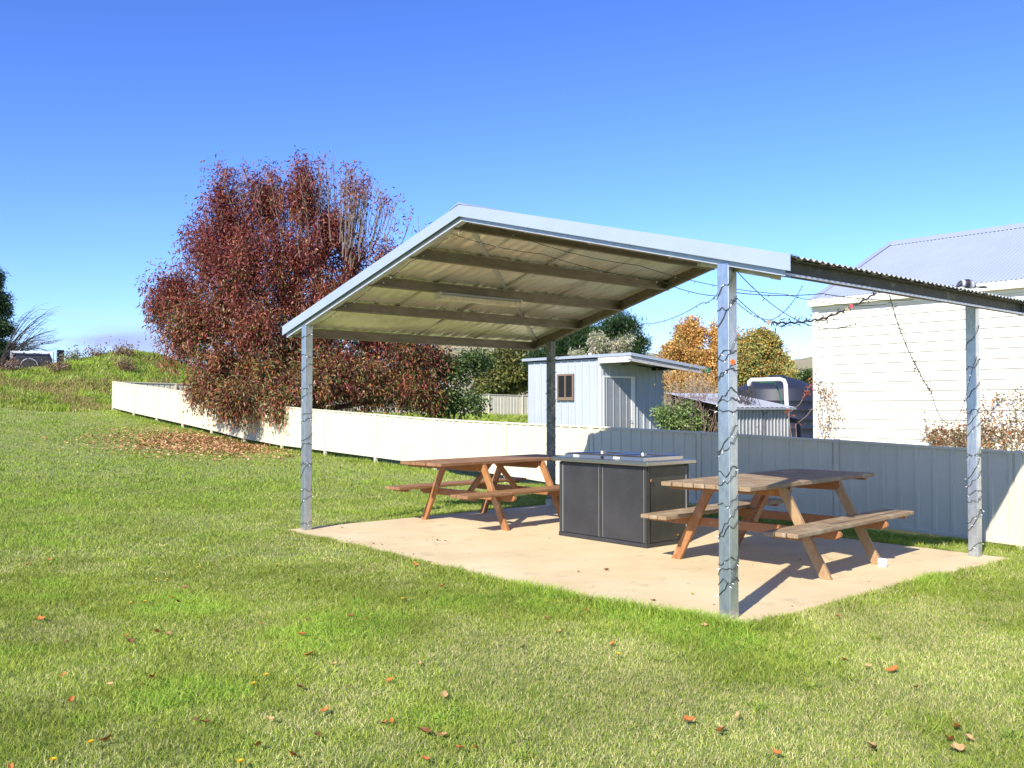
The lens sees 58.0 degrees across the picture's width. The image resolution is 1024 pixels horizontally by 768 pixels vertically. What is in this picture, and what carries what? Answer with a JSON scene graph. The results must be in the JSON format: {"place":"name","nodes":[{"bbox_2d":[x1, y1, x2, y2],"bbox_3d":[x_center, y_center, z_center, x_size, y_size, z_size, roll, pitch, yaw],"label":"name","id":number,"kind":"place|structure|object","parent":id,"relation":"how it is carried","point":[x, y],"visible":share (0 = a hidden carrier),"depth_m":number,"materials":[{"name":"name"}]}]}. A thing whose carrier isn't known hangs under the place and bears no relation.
{"place":"outdoors","nodes":[
{"label":"outdoors","id":0,"kind":"place"},
{"bbox_2d":[122,409,527,457],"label":"grass","id":1,"kind":"structure","parent":0,"point":[518,418],"depth_m":41.90,"materials":[{"name":"green plant"}]},
{"bbox_2d":[0,355,1023,767],"bbox_3d":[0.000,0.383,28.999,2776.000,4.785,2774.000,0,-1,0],"label":"ground","id":2,"kind":"structure","parent":0,"point":[456,665],"depth_m":5.35,"materials":[{"name":"green plant"}]},
{"bbox_2d":[0,266,19,356],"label":"spruce tree","id":3,"kind":"object","parent":2,"relation":"on","point":[6,328],"visible":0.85,"depth_m":58.02,"materials":[{"name":"green plant"}]},
{"bbox_2d":[0,354,26,370],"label":"scrub plant","id":4,"kind":"object","parent":2,"relation":"on","point":[9,366],"visible":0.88,"depth_m":41.85,"materials":[{"name":"brown plant"}]},
{"bbox_2d":[0,306,59,367],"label":"bare tree","id":5,"kind":"object","parent":2,"relation":"on","point":[6,353],"visible":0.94,"depth_m":55.85,"materials":[{"name":"grey plant"}]},
{"bbox_2d":[10,351,53,367],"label":"box trailer","id":6,"kind":"object","parent":2,"relation":"on","point":[29,358],"visible":0.74,"depth_m":44.80,"materials":[{"name":"grey metal"}]},
{"bbox_2d":[45,353,74,372],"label":"scrub plant","id":7,"kind":"object","parent":2,"relation":"on","point":[64,366],"visible":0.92,"depth_m":42.37,"materials":[{"name":"brown plant"}]},
{"bbox_2d":[57,350,63,362],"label":"post","id":8,"kind":"object","parent":2,"relation":"on","point":[60,352],"visible":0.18,"depth_m":46.59,"materials":[{"name":"black"}]},
{"bbox_2d":[56,345,88,360],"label":"scrub plant","id":9,"kind":"object","parent":2,"relation":"on","point":[75,355],"visible":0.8,"depth_m":43.84,"materials":[{"name":"brown plant"}]},
{"bbox_2d":[74,336,113,356],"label":"scrub plant","id":10,"kind":"object","parent":2,"relation":"on","point":[93,353],"visible":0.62,"depth_m":44.95,"materials":[{"name":"brown plant"}]},
{"bbox_2d":[0,348,197,411],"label":"grass","id":11,"kind":"structure","parent":2,"relation":"on","point":[73,402],"depth_m":40.43,"materials":[{"name":"green plant"}]},
{"bbox_2d":[99,734,110,740],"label":"fallen leaf","id":12,"kind":"object","parent":2,"relation":"on","point":[104,738],"visible":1,"depth_m":4.16,"materials":[{"name":"brown plant"}]},
{"bbox_2d":[109,338,141,355],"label":"scrub plant","id":13,"kind":"object","parent":2,"relation":"on","point":[120,349],"visible":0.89,"depth_m":44.93,"materials":[{"name":"brown plant"}]},
{"bbox_2d":[114,351,138,373],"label":"scrub plant","id":14,"kind":"object","parent":2,"relation":"on","point":[124,364],"visible":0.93,"depth_m":43.37,"materials":[{"name":"brown plant"}]},
{"bbox_2d":[151,372,179,382],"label":"scrub plant","id":15,"kind":"object","parent":2,"relation":"on","point":[168,380],"visible":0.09,"depth_m":42.12,"materials":[{"name":"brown plant"}]},
{"bbox_2d":[35,421,355,465],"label":"leaf litter","id":16,"kind":"object","parent":2,"relation":"on","point":[215,440],"visible":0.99,"depth_m":25.64,"materials":[{"name":"brown plant"}]},
{"bbox_2d":[135,145,456,436],"bbox_3d":[-6.596,-2.856,27.779,9.895,9.387,6.278,0,-1,0],"label":"ash tree","id":17,"kind":"object","parent":2,"relation":"on","point":[227,384],"visible":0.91,"depth_m":28.04,"materials":[{"name":"red plant"}]},
{"bbox_2d":[114,381,527,415],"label":"fence","id":18,"kind":"object","parent":2,"relation":"on","point":[501,404],"visible":0.19,"depth_m":48.61,"materials":[{"name":"beige metal"}]},
{"bbox_2d":[0,383,690,507],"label":"grass","id":19,"kind":"structure","parent":2,"relation":"on","point":[94,466],"depth_m":20.25,"materials":[{"name":"green plant"}]},
{"bbox_2d":[417,727,430,731],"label":"fallen leaf","id":20,"kind":"object","parent":2,"relation":"on","point":[425,729],"visible":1,"depth_m":4.27,"materials":[{"name":"brown plant"}]},
{"bbox_2d":[383,345,498,419],"bbox_3d":[-2.304,0.395,30.147,3.764,3.370,2.494,0,-1,8],"label":"green shrub","id":21,"kind":"object","parent":2,"relation":"on","point":[478,362],"visible":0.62,"depth_m":29.71,"materials":[{"name":"green plant"}]},
{"bbox_2d":[435,732,447,735],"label":"fallen leaf","id":22,"kind":"object","parent":2,"relation":"on","point":[442,734],"visible":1,"depth_m":4.23,"materials":[{"name":"beige plant"}]},
{"bbox_2d":[440,690,447,696],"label":"fallen leaf","id":23,"kind":"object","parent":2,"relation":"on","point":[444,694],"visible":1,"depth_m":4.81,"materials":[{"name":"beige plant"}]},
{"bbox_2d":[0,516,970,726],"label":"clover","id":24,"kind":"object","parent":2,"relation":"on","point":[390,628],"visible":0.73,"depth_m":6.36,"materials":[{"name":"green plant"}]},
{"bbox_2d":[465,348,531,394],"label":"olive tree","id":25,"kind":"object","parent":2,"relation":"on","point":[505,378],"visible":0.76,"depth_m":73.87,"materials":[{"name":"green plant"}]},
{"bbox_2d":[0,474,1023,603],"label":"grass","id":26,"kind":"structure","parent":2,"relation":"on","point":[93,521],"depth_m":11.57,"materials":[{"name":"green plant"}]},
{"bbox_2d":[102,409,1023,554],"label":"grass","id":27,"kind":"structure","parent":2,"relation":"on","point":[962,543],"depth_m":12.42,"materials":[{"name":"green plant"}]},
{"bbox_2d":[112,381,1023,548],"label":"fence","id":28,"kind":"object","parent":2,"relation":"on","point":[927,484],"visible":0.62,"depth_m":14.33,"materials":[{"name":"beige metal"}]},
{"bbox_2d":[520,309,652,371],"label":"pine tree","id":29,"kind":"object","parent":2,"relation":"on","point":[619,321],"visible":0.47,"depth_m":61.22,"materials":[{"name":"green plant"}]},
{"bbox_2d":[568,328,636,355],"bbox_3d":[3.232,0.115,32.946,2.558,4.250,1.309,0,-1,0],"label":"flowering shrub","id":30,"kind":"object","parent":2,"relation":"on","point":[599,344],"visible":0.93,"depth_m":32.86,"materials":[{"name":"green plant"}]},
{"bbox_2d":[522,352,710,429],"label":"shed","id":31,"kind":"structure","parent":2,"relation":"on","point":[616,390],"depth_m":26.75,"materials":[{"name":"white metal"}]},
{"bbox_2d":[556,374,573,399],"bbox_3d":[1.551,0.091,26.995,0.072,0.770,0.720,1,-2,-41],"label":"window","id":32,"kind":"structure","parent":31,"relation":"in","point":[565,382],"depth_m":26.98,"materials":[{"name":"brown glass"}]},
{"bbox_2d":[605,377,631,427],"bbox_3d":[3.053,0.915,26.407,1.120,2.186,0.067,1,-2,-41],"label":"door","id":33,"kind":"structure","parent":31,"relation":"in","point":[620,408],"depth_m":26.44,"materials":[{"name":"grey metal"}]},
{"bbox_2d":[272,501,1023,638],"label":"grass","id":34,"kind":"structure","parent":2,"relation":"on","point":[718,620],"depth_m":7.51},
{"bbox_2d":[648,397,710,430],"bbox_3d":[3.741,1.181,20.489,1.422,1.856,0.998,0,-1,0],"label":"green shrub","id":35,"kind":"object","parent":2,"relation":"on","point":[663,416],"visible":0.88,"depth_m":20.31,"materials":[{"name":"green plant"}]},
{"bbox_2d":[654,359,717,402],"bbox_3d":[5.059,0.659,25.911,2.134,2.734,1.742,0,-1,0],"label":"dry brush","id":36,"kind":"object","parent":2,"relation":"on","point":[691,381],"visible":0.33,"depth_m":25.98,"materials":[{"name":"brown plant"}]},
{"bbox_2d":[683,715,695,720],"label":"fallen leaf","id":37,"kind":"object","parent":2,"relation":"on","point":[688,718],"visible":1,"depth_m":4.42,"materials":[{"name":"orange plant"}]},
{"bbox_2d":[664,380,717,431],"bbox_3d":[4.104,0.944,20.595,1.593,2.155,1.093,0,-1,0],"label":"bare bush","id":38,"kind":"object","parent":2,"relation":"on","point":[712,421],"visible":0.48,"depth_m":20.47,"materials":[{"name":"brown plant"}]},
{"bbox_2d":[655,314,745,401],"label":"orange tree","id":39,"kind":"object","parent":2,"relation":"on","point":[686,344],"visible":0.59,"depth_m":70.49,"materials":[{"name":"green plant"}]},
{"bbox_2d":[667,393,795,436],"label":"garden shed","id":40,"kind":"structure","parent":2,"relation":"on","point":[750,420],"depth_m":20.98,"materials":[{"name":"grey metal"}]},
{"bbox_2d":[737,380,767,434],"bbox_3d":[5.299,0.960,20.985,1.013,2.096,1.145,0,-1,0],"label":"bare bush","id":41,"kind":"object","parent":2,"relation":"on","point":[747,401],"visible":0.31,"depth_m":20.86,"materials":[{"name":"grey plant"}]},
{"bbox_2d":[747,377,789,436],"bbox_3d":[6.773,1.059,24.381,1.110,2.486,0.114,0,-1,0],"label":"downpipe","id":42,"kind":"object","parent":2,"relation":"on","point":[775,379],"visible":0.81,"depth_m":24.36,"materials":[{"name":"white plastic"}]},
{"bbox_2d":[737,325,801,387],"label":"golden tree","id":43,"kind":"object","parent":2,"relation":"on","point":[761,353],"visible":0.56,"depth_m":64.77,"materials":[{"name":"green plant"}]},
{"bbox_2d":[737,375,812,437],"bbox_3d":[7.763,1.101,26.981,2.430,2.730,2.430,0,-1,0],"label":"water tank","id":44,"kind":"object","parent":2,"relation":"on","point":[769,392],"visible":0.22,"depth_m":25.90,"materials":[{"name":"grey metal"}]},
{"bbox_2d":[760,382,782,403],"bbox_3d":[6.944,0.259,24.701,0.611,0.631,0.036,0,-1,0],"label":"thin pipe","id":45,"kind":"object","parent":44,"relation":"attached to","point":[776,387],"visible":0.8,"depth_m":24.69,"materials":[{"name":"green plastic"}]},
{"bbox_2d":[772,748,780,753],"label":"fallen leaf","id":46,"kind":"object","parent":2,"relation":"on","point":[775,751],"visible":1,"depth_m":4.00,"materials":[{"name":"orange plant"}]},
{"bbox_2d":[782,378,814,436],"bbox_3d":[4.413,0.775,14.547,0.506,1.779,1.762,-1,-2,26],"label":"dead twig","id":47,"kind":"object","parent":2,"relation":"on","point":[805,394],"visible":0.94,"depth_m":15.18,"materials":[{"name":"brown plant"}]},
{"bbox_2d":[793,367,812,384],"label":"green bush","id":48,"kind":"object","parent":2,"relation":"on","point":[805,375],"visible":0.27,"depth_m":59.62,"materials":[{"name":"green plant"}]},
{"bbox_2d":[886,665,897,670],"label":"fallen leaf","id":49,"kind":"object","parent":2,"relation":"on","point":[893,667],"visible":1,"depth_m":5.29,"materials":[{"name":"orange plant"}]},
{"bbox_2d":[807,223,1023,450],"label":"house","id":50,"kind":"structure","parent":2,"relation":"on","point":[865,366],"depth_m":16.27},
{"bbox_2d":[808,367,847,438],"bbox_3d":[5.809,0.389,17.082,0.780,1.439,0.459,-1,-2,27],"label":"creeper","id":51,"kind":"object","parent":50,"relation":"attached to","point":[827,416],"visible":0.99,"depth_m":17.05,"materials":[{"name":"brown plant"}]},
{"bbox_2d":[919,383,1023,450],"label":"creeper","id":52,"kind":"object","parent":50,"relation":"attached to","point":[943,432],"visible":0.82,"depth_m":14.87,"materials":[{"name":"brown plant"}]},
{"bbox_2d":[950,742,964,750],"bbox_3d":[1.965,1.600,4.066,0.045,0.022,0.061,-21,15,-20],"label":"fallen leaf","id":53,"kind":"object","parent":2,"relation":"on","point":[959,747],"visible":1,"depth_m":4.07,"materials":[{"name":"beige plant"}]},
{"bbox_2d":[965,733,974,739],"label":"fallen leaf","id":54,"kind":"object","parent":2,"relation":"on","point":[970,736],"visible":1,"depth_m":4.21,"materials":[{"name":"beige plant"}]},
{"bbox_2d":[0,0,1023,367],"label":"sky","id":55,"kind":"structure","parent":0,"point":[831,131],"materials":[{"name":"blue"}]},
{"bbox_2d":[325,345,812,406],"bbox_3d":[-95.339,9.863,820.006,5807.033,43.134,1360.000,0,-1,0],"label":"hill","id":56,"kind":"structure","parent":0,"point":[804,363],"depth_m":338.44,"materials":[{"name":"green plant"}]},
{"bbox_2d":[288,505,1007,624],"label":"pavement","id":57,"kind":"structure","parent":0,"point":[785,580],"depth_m":9.01,"materials":[{"name":"concrete"}]},
{"bbox_2d":[386,454,564,530],"bbox_3d":[-0.252,1.390,12.141,2.494,0.820,1.800,1,-2,-45],"label":"picnic table","id":58,"kind":"object","parent":57,"relation":"on","point":[482,466],"visible":0.84,"depth_m":11.96,"materials":[{"name":"brown wood"}]},
{"bbox_2d":[551,450,695,547],"bbox_3d":[1.255,1.264,10.519,0.830,0.993,1.470,1,-2,-41],"label":"barbecue","id":59,"kind":"object","parent":57,"relation":"on","point":[609,496],"visible":0.94,"depth_m":10.15,"materials":[{"name":"grey metal"}]},
{"bbox_2d":[282,202,1023,617],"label":"picnic shelter","id":60,"kind":"object","parent":57,"relation":"on","point":[560,298],"visible":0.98,"depth_m":10.50,"materials":[{"name":"metal"}]},
{"bbox_2d":[300,334,312,524],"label":"string light","id":61,"kind":"object","parent":60,"relation":"attached to","point":[311,434],"visible":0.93,"depth_m":11.27,"materials":[{"name":"grey plastic"}]},
{"bbox_2d":[313,223,470,325],"bbox_3d":[-1.425,-1.140,10.152,0.032,0.804,3.125,1,-2,-41],"label":"string light","id":62,"kind":"object","parent":60,"relation":"attached to","point":[394,274],"visible":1,"depth_m":9.93,"materials":[{"name":"grey plastic"}]},
{"bbox_2d":[316,344,561,362],"bbox_3d":[-0.960,-0.405,12.892,3.892,0.160,0.313,1,-2,-33],"label":"string light","id":63,"kind":"object","parent":60,"relation":"attached to","point":[439,356],"visible":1,"depth_m":12.89,"materials":[{"name":"grey plastic"}]},
{"bbox_2d":[435,292,522,307],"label":"batten light","id":64,"kind":"object","parent":60,"relation":"attached to","point":[467,298],"visible":1,"depth_m":11.12,"materials":[{"name":"grey plastic"}]},
{"bbox_2d":[545,355,556,485],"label":"string light","id":65,"kind":"object","parent":60,"relation":"attached to","point":[548,422],"visible":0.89,"depth_m":13.97,"materials":[{"name":"grey plastic"}]},
{"bbox_2d":[451,233,713,295],"bbox_3d":[0.889,-1.071,8.334,1.106,0.920,3.304,1,-2,-41],"label":"string light","id":66,"kind":"object","parent":60,"relation":"attached to","point":[586,267],"visible":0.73,"depth_m":8.80,"materials":[{"name":"grey plastic"}]},
{"bbox_2d":[582,294,716,335],"bbox_3d":[1.466,-0.698,10.113,0.410,0.211,6.821,0,-1,-5],"label":"string light","id":67,"kind":"object","parent":60,"relation":"attached to","point":[661,321],"visible":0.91,"depth_m":9.65,"materials":[{"name":"grey plastic"}]},
{"bbox_2d":[497,228,886,305],"bbox_3d":[1.981,-1.140,9.146,4.344,0.647,0.340,0,-1,-16],"label":"string light","id":68,"kind":"object","parent":60,"relation":"hanging from","point":[680,277],"visible":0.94,"depth_m":8.89,"materials":[{"name":"grey plastic"}]},
{"bbox_2d":[714,268,738,587],"bbox_3d":[1.550,0.359,6.624,0.150,2.428,0.157,1,-2,-41],"label":"string light","id":69,"kind":"object","parent":60,"relation":"attached to","point":[737,431],"visible":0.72,"depth_m":6.58,"materials":[{"name":"grey plastic"}]},
{"bbox_2d":[716,296,739,595],"bbox_3d":[1.543,0.419,6.616,0.147,2.308,0.151,1,-2,-41],"label":"string light","id":70,"kind":"object","parent":60,"relation":"attached to","point":[721,449],"visible":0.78,"depth_m":6.58,"materials":[{"name":"grey plastic"}]},
{"bbox_2d":[697,261,781,279],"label":"beam","id":71,"kind":"structure","parent":60,"relation":"attached to","point":[750,272],"depth_m":6.56,"materials":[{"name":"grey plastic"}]},
{"bbox_2d":[737,298,766,323],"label":"string light","id":72,"kind":"object","parent":60,"relation":"attached to","point":[753,312],"visible":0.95,"depth_m":6.37,"materials":[{"name":"grey plastic"}]},
{"bbox_2d":[737,285,802,320],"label":"string light","id":73,"kind":"object","parent":60,"relation":"attached to","point":[768,319],"visible":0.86,"depth_m":8.37,"materials":[{"name":"grey plastic"}]},
{"bbox_2d":[737,272,862,329],"bbox_3d":[3.979,-1.004,11.787,0.877,1.256,11.257,-1,-2,20],"label":"string light","id":74,"kind":"object","parent":60,"relation":"hanging from","point":[796,319],"visible":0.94,"depth_m":7.88,"materials":[{"name":"grey plastic"}]},
{"bbox_2d":[737,292,904,301],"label":"string light","id":75,"kind":"object","parent":60,"relation":"attached to","point":[819,293],"visible":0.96,"depth_m":7.00,"materials":[{"name":"grey plastic"}]},
{"bbox_2d":[770,291,876,331],"bbox_3d":[2.249,-0.528,6.585,1.422,0.405,0.119,1,-2,-41],"label":"garland","id":76,"kind":"object","parent":60,"relation":"hanging from","point":[823,317],"visible":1,"depth_m":6.48,"materials":[{"name":"grey plastic"}]},
{"bbox_2d":[887,295,932,395],"bbox_3d":[3.207,-0.297,7.414,0.742,0.785,0.111,1,-2,-41],"label":"garland","id":77,"kind":"object","parent":60,"relation":"hanging from","point":[926,384],"visible":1,"depth_m":7.38,"materials":[{"name":"grey"}]},
{"bbox_2d":[931,357,978,423],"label":"string light","id":78,"kind":"object","parent":60,"relation":"hanging from","point":[964,399],"visible":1,"depth_m":8.25,"materials":[{"name":"grey"}]},
{"bbox_2d":[954,279,987,288],"bbox_3d":[4.049,-0.869,8.146,0.313,0.113,0.079,0,-1,-6],"label":"bird","id":79,"kind":"object","parent":60,"relation":"on","point":[967,283],"visible":0.91,"depth_m":8.12},
{"bbox_2d":[964,324,982,550],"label":"string light","id":80,"kind":"object","parent":60,"relation":"attached to","point":[968,434],"visible":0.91,"depth_m":9.27,"materials":[{"name":"grey plastic"}]},
{"bbox_2d":[965,409,983,523],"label":"string light","id":81,"kind":"object","parent":60,"relation":"hanging from","point":[975,468],"visible":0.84,"depth_m":9.26,"materials":[{"name":"grey plastic"}]},
{"bbox_2d":[641,469,913,579],"bbox_3d":[2.577,1.312,8.987,1.800,0.820,2.575,-1,-2,45],"label":"picnic table","id":82,"kind":"object","parent":57,"relation":"on","point":[762,487],"visible":0.94,"depth_m":8.77,"materials":[{"name":"brown wood"}]},
{"bbox_2d":[878,558,886,566],"bbox_3d":[3.472,1.673,8.648,0.052,0.079,0.072,1,-2,-41],"label":"paper box","id":83,"kind":"object","parent":57,"relation":"on","point":[882,562],"visible":1,"depth_m":8.63,"materials":[{"name":"white"}]}
]}

